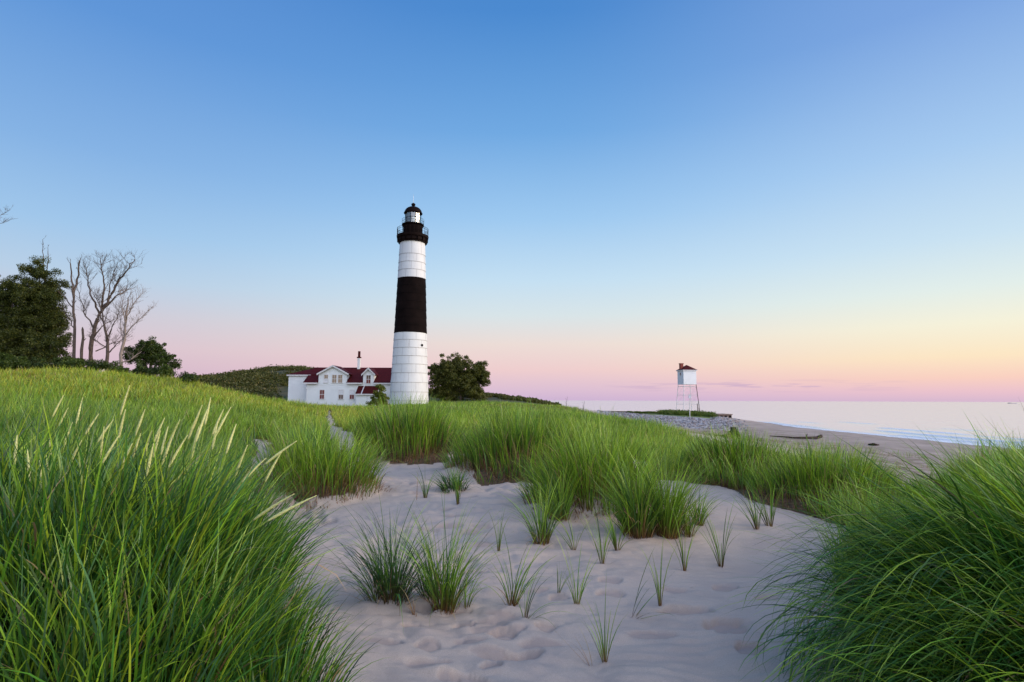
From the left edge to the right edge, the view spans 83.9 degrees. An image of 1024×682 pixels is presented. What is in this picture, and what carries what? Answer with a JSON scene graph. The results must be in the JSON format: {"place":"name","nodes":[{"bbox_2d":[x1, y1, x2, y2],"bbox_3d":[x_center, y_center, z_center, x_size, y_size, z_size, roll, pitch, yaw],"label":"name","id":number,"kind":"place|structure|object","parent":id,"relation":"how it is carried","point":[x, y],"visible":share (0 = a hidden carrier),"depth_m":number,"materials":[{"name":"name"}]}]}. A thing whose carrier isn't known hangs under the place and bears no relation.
{"place":"outdoors","nodes":[
{"label":"outdoors","id":0,"kind":"place"},
{"bbox_2d":[0,0,1023,401],"label":"sky","id":1,"kind":"structure","parent":0,"point":[771,200],"materials":[{"name":"blue"}]},
{"bbox_2d":[7,370,1022,681],"bbox_3d":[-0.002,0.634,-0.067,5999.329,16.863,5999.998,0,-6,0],"label":"ground","id":2,"kind":"structure","parent":0,"point":[491,636],"depth_m":4.56,"materials":[{"name":"beige sand"}]},
{"bbox_2d":[0,204,15,223],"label":"bare tree","id":3,"kind":"object","parent":2,"relation":"on","point":[6,214],"visible":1,"depth_m":41.23,"materials":[{"name":"grey plant"}]},
{"bbox_2d":[0,352,30,371],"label":"ridge shrub","id":4,"kind":"object","parent":2,"relation":"on","point":[11,362],"visible":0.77,"depth_m":40.31,"materials":[{"name":"green plant"}]},
{"bbox_2d":[0,274,34,358],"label":"dark tree","id":5,"kind":"object","parent":2,"relation":"on","point":[7,345],"visible":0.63,"depth_m":43.33,"materials":[{"name":"green plant"}]},
{"bbox_2d":[0,255,75,366],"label":"dark tree","id":6,"kind":"object","parent":2,"relation":"on","point":[41,315],"visible":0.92,"depth_m":43.71,"materials":[{"name":"green plant"}]},
{"bbox_2d":[18,357,61,370],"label":"ridge shrub","id":7,"kind":"object","parent":2,"relation":"on","point":[37,365],"visible":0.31,"depth_m":39.89,"materials":[{"name":"green plant"}]},
{"bbox_2d":[42,236,48,280],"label":"bare tree","id":8,"kind":"object","parent":2,"relation":"on","point":[43,256],"visible":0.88,"depth_m":45.85,"materials":[{"name":"grey plant"}]},
{"bbox_2d":[56,256,81,357],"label":"bare tree","id":9,"kind":"object","parent":2,"relation":"on","point":[73,288],"visible":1,"depth_m":42.93,"materials":[{"name":"grey plant"}]},
{"bbox_2d":[52,356,87,369],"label":"ridge shrub","id":10,"kind":"object","parent":2,"relation":"on","point":[72,362],"visible":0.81,"depth_m":39.54,"materials":[{"name":"green plant"}]},
{"bbox_2d":[80,327,85,369],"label":"dead snag","id":11,"kind":"object","parent":2,"relation":"on","point":[82,344],"visible":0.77,"depth_m":42.63,"materials":[{"name":"grey wood"}]},
{"bbox_2d":[83,359,113,370],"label":"ridge shrub","id":12,"kind":"object","parent":2,"relation":"on","point":[100,364],"visible":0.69,"depth_m":39.67,"materials":[{"name":"green plant"}]},
{"bbox_2d":[70,248,143,361],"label":"bare tree","id":13,"kind":"object","parent":2,"relation":"on","point":[97,320],"visible":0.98,"depth_m":43.49,"materials":[{"name":"brown plant"}]},
{"bbox_2d":[86,281,135,370],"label":"bare tree","id":14,"kind":"object","parent":2,"relation":"on","point":[107,338],"visible":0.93,"depth_m":42.38,"materials":[{"name":"grey plant"}]},
{"bbox_2d":[107,360,130,373],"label":"ridge shrub","id":15,"kind":"object","parent":2,"relation":"on","point":[119,367],"visible":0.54,"depth_m":39.88,"materials":[{"name":"green plant"}]},
{"bbox_2d":[113,284,157,366],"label":"bare tree","id":16,"kind":"object","parent":2,"relation":"on","point":[124,337],"visible":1,"depth_m":41.94,"materials":[{"name":"grey plant"}]},
{"bbox_2d":[129,363,159,375],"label":"ridge shrub","id":17,"kind":"object","parent":2,"relation":"on","point":[140,369],"visible":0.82,"depth_m":39.75,"materials":[{"name":"green plant"}]},
{"bbox_2d":[122,335,181,369],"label":"tree","id":18,"kind":"object","parent":2,"relation":"on","point":[149,354],"visible":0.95,"depth_m":45.89,"materials":[{"name":"green plant"}]},
{"bbox_2d":[157,363,177,377],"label":"ridge shrub","id":19,"kind":"object","parent":2,"relation":"on","point":[166,370],"visible":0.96,"depth_m":39.46,"materials":[{"name":"green plant"}]},
{"bbox_2d":[178,371,198,382],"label":"ridge shrub","id":20,"kind":"object","parent":2,"relation":"on","point":[188,376],"visible":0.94,"depth_m":39.88,"materials":[{"name":"green plant"}]},
{"bbox_2d":[0,385,389,681],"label":"marram clump","id":21,"kind":"object","parent":2,"relation":"on","point":[113,572],"visible":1,"depth_m":2.26,"materials":[{"name":"green plant"}]},
{"bbox_2d":[0,363,412,538],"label":"meadow grass","id":22,"kind":"structure","parent":2,"relation":"on","point":[249,416],"depth_m":19.92,"materials":[{"name":"green plant"}]},
{"bbox_2d":[230,414,404,509],"bbox_3d":[-2.891,1.672,8.481,2.690,1.366,2.222,0,-6,0],"label":"grass tuft","id":23,"kind":"object","parent":2,"relation":"on","point":[322,468],"visible":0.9,"depth_m":8.16,"materials":[{"name":"green plant"}]},
{"bbox_2d":[286,351,391,405],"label":"keepers house","id":24,"kind":"structure","parent":2,"relation":"on","point":[334,385],"depth_m":96.74,"materials":[{"name":"paint"}]},
{"bbox_2d":[319,389,324,398],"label":"window","id":25,"kind":"structure","parent":24,"relation":"in","point":[321,391],"depth_m":96.52,"materials":[{"name":"paint"}]},
{"bbox_2d":[323,374,328,382],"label":"window","id":26,"kind":"structure","parent":24,"relation":"in","point":[325,375],"depth_m":96.78,"materials":[{"name":"paint"}]},
{"bbox_2d":[332,374,336,382],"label":"window","id":27,"kind":"structure","parent":24,"relation":"in","point":[334,376],"depth_m":96.78,"materials":[{"name":"glass"}]},
{"bbox_2d":[338,374,342,382],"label":"window","id":28,"kind":"structure","parent":24,"relation":"in","point":[340,376],"depth_m":96.78,"materials":[{"name":"glass"}]},
{"bbox_2d":[338,389,343,398],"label":"window","id":29,"kind":"structure","parent":24,"relation":"in","point":[340,391],"depth_m":96.52,"materials":[{"name":"paint"}]},
{"bbox_2d":[349,389,354,399],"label":"window","id":30,"kind":"structure","parent":24,"relation":"in","point":[351,391],"depth_m":96.52,"materials":[{"name":"paint"}]},
{"bbox_2d":[365,375,370,383],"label":"window","id":31,"kind":"structure","parent":24,"relation":"in","point":[368,377],"depth_m":96.74,"materials":[{"name":"paint"}]},
{"bbox_2d":[311,507,408,579],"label":"grass sprig","id":32,"kind":"object","parent":2,"relation":"on","point":[377,549],"depth_m":4.38,"materials":[{"name":"green plant"}]},
{"bbox_2d":[174,364,561,405],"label":"dune scrub","id":33,"kind":"object","parent":2,"relation":"on","point":[245,378],"visible":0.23,"depth_m":118.67,"materials":[{"name":"green plant"}]},
{"bbox_2d":[366,384,390,405],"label":"porch shrub","id":34,"kind":"object","parent":2,"relation":"on","point":[380,393],"visible":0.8,"depth_m":83.25,"materials":[{"name":"green plant"}]},
{"bbox_2d":[304,491,457,631],"bbox_3d":[-0.940,1.509,4.057,1.205,0.793,1.418,0,-6,0],"label":"grass tuft","id":35,"kind":"object","parent":2,"relation":"on","point":[386,580],"visible":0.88,"depth_m":4.02,"materials":[{"name":"green plant"}]},
{"bbox_2d":[343,388,472,463],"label":"grass tuft","id":36,"kind":"object","parent":2,"relation":"on","point":[418,428],"visible":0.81,"depth_m":12.98,"materials":[{"name":"green plant"}]},
{"bbox_2d":[389,196,428,403],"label":"lighthouse","id":37,"kind":"object","parent":2,"relation":"on","point":[409,371],"visible":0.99,"depth_m":92.43,"materials":[{"name":"white paint"}]},
{"bbox_2d":[401,589,416,615],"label":"grass sprig","id":38,"kind":"object","parent":2,"relation":"on","point":[410,605],"depth_m":3.81,"materials":[{"name":"green plant"}]},
{"bbox_2d":[376,520,473,603],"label":"grass tuft","id":39,"kind":"object","parent":2,"relation":"on","point":[428,566],"visible":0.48,"depth_m":4.12,"materials":[{"name":"green plant"}]},
{"bbox_2d":[418,468,437,497],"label":"grass sprig","id":40,"kind":"object","parent":2,"relation":"on","point":[425,494],"depth_m":7.98,"materials":[{"name":"green plant"}]},
{"bbox_2d":[425,463,478,494],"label":"grass tuft","id":41,"kind":"object","parent":2,"relation":"on","point":[451,486],"visible":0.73,"depth_m":8.60,"materials":[{"name":"green plant"}]},
{"bbox_2d":[385,488,526,623],"bbox_3d":[-0.430,1.455,3.931,1.129,0.913,1.161,0,-6,0],"label":"grass tuft","id":42,"kind":"object","parent":2,"relation":"on","point":[447,587],"visible":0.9,"depth_m":3.89,"materials":[{"name":"green plant"}]},
{"bbox_2d":[427,352,490,400],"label":"bushy tree","id":43,"kind":"object","parent":2,"relation":"on","point":[454,378],"visible":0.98,"depth_m":102.80,"materials":[{"name":"green plant"}]},
{"bbox_2d":[449,464,470,504],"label":"grass sprig","id":44,"kind":"object","parent":2,"relation":"on","point":[458,492],"depth_m":7.51,"materials":[{"name":"green plant"}]},
{"bbox_2d":[456,570,494,607],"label":"grass sprig","id":45,"kind":"object","parent":2,"relation":"on","point":[470,591],"depth_m":3.93,"materials":[{"name":"green plant"}]},
{"bbox_2d":[490,509,507,550],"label":"grass sprig","id":46,"kind":"object","parent":2,"relation":"on","point":[499,545],"depth_m":5.55,"materials":[{"name":"green plant"}]},
{"bbox_2d":[478,519,556,606],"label":"grass sprig","id":47,"kind":"object","parent":2,"relation":"on","point":[513,601],"depth_m":4.05,"materials":[{"name":"green plant"}]},
{"bbox_2d":[436,396,599,481],"bbox_3d":[0.141,1.755,10.726,3.477,1.570,2.761,0,-6,0],"label":"grass tuft","id":48,"kind":"object","parent":2,"relation":"on","point":[508,440],"visible":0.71,"depth_m":10.39,"materials":[{"name":"green plant"}]},
{"bbox_2d":[514,565,564,620],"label":"grass sprig","id":49,"kind":"object","parent":2,"relation":"on","point":[526,610],"depth_m":3.74,"materials":[{"name":"green plant"}]},
{"bbox_2d":[501,471,581,545],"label":"grass tuft","id":50,"kind":"object","parent":2,"relation":"on","point":[542,531],"visible":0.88,"depth_m":5.82,"materials":[{"name":"green plant"}]},
{"bbox_2d":[509,454,593,520],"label":"grass tuft","id":51,"kind":"object","parent":2,"relation":"on","point":[559,488],"visible":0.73,"depth_m":6.62,"materials":[{"name":"green plant"}]},
{"bbox_2d":[548,510,590,549],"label":"grass sprig","id":52,"kind":"object","parent":2,"relation":"on","point":[572,547],"depth_m":5.55,"materials":[{"name":"green plant"}]},
{"bbox_2d":[557,566,582,592],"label":"grass sprig","id":53,"kind":"object","parent":2,"relation":"on","point":[559,591],"depth_m":4.23,"materials":[{"name":"green plant"}]},
{"bbox_2d":[552,628,591,665],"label":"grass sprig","id":54,"kind":"object","parent":2,"relation":"on","point":[580,651],"depth_m":3.03,"materials":[{"name":"green plant"}]},
{"bbox_2d":[551,526,598,603],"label":"grass sprig","id":55,"kind":"object","parent":2,"relation":"on","point":[580,595],"depth_m":3.96,"materials":[{"name":"green plant"}]},
{"bbox_2d":[506,404,674,521],"bbox_3d":[1.056,1.483,7.370,2.372,1.483,2.184,5,-8,-39],"label":"grass tuft","id":56,"kind":"object","parent":2,"relation":"on","point":[582,457],"visible":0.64,"depth_m":7.11,"materials":[{"name":"green plant"}]},
{"bbox_2d":[575,503,615,563],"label":"grass sprig","id":57,"kind":"object","parent":2,"relation":"on","point":[601,555],"depth_m":5.10,"materials":[{"name":"green plant"}]},
{"bbox_2d":[578,574,641,661],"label":"grass sprig","id":58,"kind":"object","parent":2,"relation":"on","point":[603,650],"depth_m":3.06,"materials":[{"name":"green plant"}]},
{"bbox_2d":[593,498,643,550],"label":"grass sprig","id":59,"kind":"object","parent":2,"relation":"on","point":[614,541],"depth_m":5.59,"materials":[{"name":"green plant"}]},
{"bbox_2d":[576,435,695,538],"bbox_3d":[1.270,1.542,6.146,1.569,1.135,1.360,-2,-6,22],"label":"grass tuft","id":60,"kind":"object","parent":2,"relation":"on","point":[642,528],"visible":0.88,"depth_m":5.96,"materials":[{"name":"green plant"}]},
{"bbox_2d":[632,547,673,618],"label":"grass sprig","id":61,"kind":"object","parent":2,"relation":"on","point":[643,595],"depth_m":3.78,"materials":[{"name":"green plant"}]},
{"bbox_2d":[641,531,682,605],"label":"grass sprig","id":62,"kind":"object","parent":2,"relation":"on","point":[659,597],"depth_m":3.98,"materials":[{"name":"green plant"}]},
{"bbox_2d":[608,433,728,538],"bbox_3d":[1.668,1.551,6.154,1.439,1.134,1.516,-4,-7,36],"label":"grass tuft","id":63,"kind":"object","parent":2,"relation":"on","point":[669,526],"visible":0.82,"depth_m":6.03,"materials":[{"name":"green plant"}]},
{"bbox_2d":[627,409,718,417],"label":"distant shrubs","id":64,"kind":"object","parent":2,"relation":"on","point":[692,413],"visible":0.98,"depth_m":97.42,"materials":[{"name":"green plant"}]},
{"bbox_2d":[597,410,748,430],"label":"riprap stones","id":65,"kind":"object","parent":2,"relation":"on","point":[693,421],"visible":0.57,"depth_m":77.08,"materials":[{"name":"grey stone"}]},
{"bbox_2d":[663,508,695,570],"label":"grass sprig","id":66,"kind":"object","parent":2,"relation":"on","point":[683,563],"depth_m":4.97,"materials":[{"name":"green plant"}]},
{"bbox_2d":[676,363,699,410],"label":"lookout tower","id":67,"kind":"structure","parent":2,"relation":"on","point":[686,374],"depth_m":103.81,"materials":[{"name":"paint"}]},
{"bbox_2d":[665,493,716,537],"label":"grass tuft","id":68,"kind":"object","parent":2,"relation":"on","point":[687,532],"visible":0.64,"depth_m":6.08,"materials":[{"name":"green plant"}]},
{"bbox_2d":[686,484,727,525],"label":"grass tuft","id":69,"kind":"object","parent":2,"relation":"on","point":[702,516],"visible":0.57,"depth_m":6.54,"materials":[{"name":"green plant"}]},
{"bbox_2d":[689,493,738,567],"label":"grass sprig","id":70,"kind":"object","parent":2,"relation":"on","point":[720,559],"depth_m":5.18,"materials":[{"name":"green plant"}]},
{"bbox_2d":[714,413,732,417],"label":"stone pier end","id":71,"kind":"structure","parent":2,"relation":"on","point":[725,415],"depth_m":102.16,"materials":[{"name":"grey stone"}]},
{"bbox_2d":[727,427,739,434],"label":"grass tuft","id":72,"kind":"object","parent":2,"relation":"on","point":[732,430],"visible":0.23,"depth_m":43.97,"materials":[{"name":"green plant"}]},
{"bbox_2d":[671,422,803,483],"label":"grass tuft","id":73,"kind":"object","parent":2,"relation":"on","point":[737,446],"visible":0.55,"depth_m":10.03,"materials":[{"name":"green plant"}]},
{"bbox_2d":[716,478,769,528],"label":"grass sprig","id":74,"kind":"object","parent":2,"relation":"on","point":[755,518],"depth_m":6.42,"materials":[{"name":"green plant"}]},
{"bbox_2d":[735,479,787,526],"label":"grass sprig","id":75,"kind":"object","parent":2,"relation":"on","point":[771,515],"depth_m":6.60,"materials":[{"name":"green plant"}]},
{"bbox_2d":[772,434,822,438],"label":"driftwood log","id":76,"kind":"object","parent":2,"relation":"on","point":[816,437],"visible":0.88,"depth_m":46.98,"materials":[{"name":"wood"}]},
{"bbox_2d":[738,431,911,511],"bbox_3d":[4.457,1.854,8.116,2.486,1.164,1.925,0,-6,0],"label":"grass tuft","id":77,"kind":"object","parent":2,"relation":"on","point":[810,469],"visible":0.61,"depth_m":7.92,"materials":[{"name":"green plant"}]},
{"bbox_2d":[717,411,1023,681],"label":"marram clump","id":78,"kind":"object","parent":2,"relation":"on","point":[958,604],"visible":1,"depth_m":2.40,"materials":[{"name":"green plant"}]},
{"bbox_2d":[316,399,741,486],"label":"meadow grass","id":79,"kind":"structure","parent":0,"point":[463,409],"depth_m":24.45,"materials":[{"name":"green plant"}]},
{"bbox_2d":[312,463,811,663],"bbox_3d":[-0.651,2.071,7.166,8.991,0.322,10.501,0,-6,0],"label":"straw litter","id":80,"kind":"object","parent":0,"point":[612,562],"visible":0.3,"depth_m":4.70,"materials":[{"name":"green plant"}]},
{"bbox_2d":[547,400,1023,448],"bbox_3d":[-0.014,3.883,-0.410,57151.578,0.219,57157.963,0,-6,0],"label":"lake water","id":81,"kind":"structure","parent":0,"point":[908,419],"depth_m":169.43,"materials":[{"name":"blue liquid"}]},
{"bbox_2d":[629,424,963,483],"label":"beach grass","id":82,"kind":"structure","parent":0,"point":[803,449],"depth_m":31.76,"materials":[{"name":"green plant"}]},
{"bbox_2d":[641,406,1023,617],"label":"dune grass","id":83,"kind":"structure","parent":0,"point":[1001,458],"depth_m":6.79,"materials":[{"name":"green plant"}]}
]}

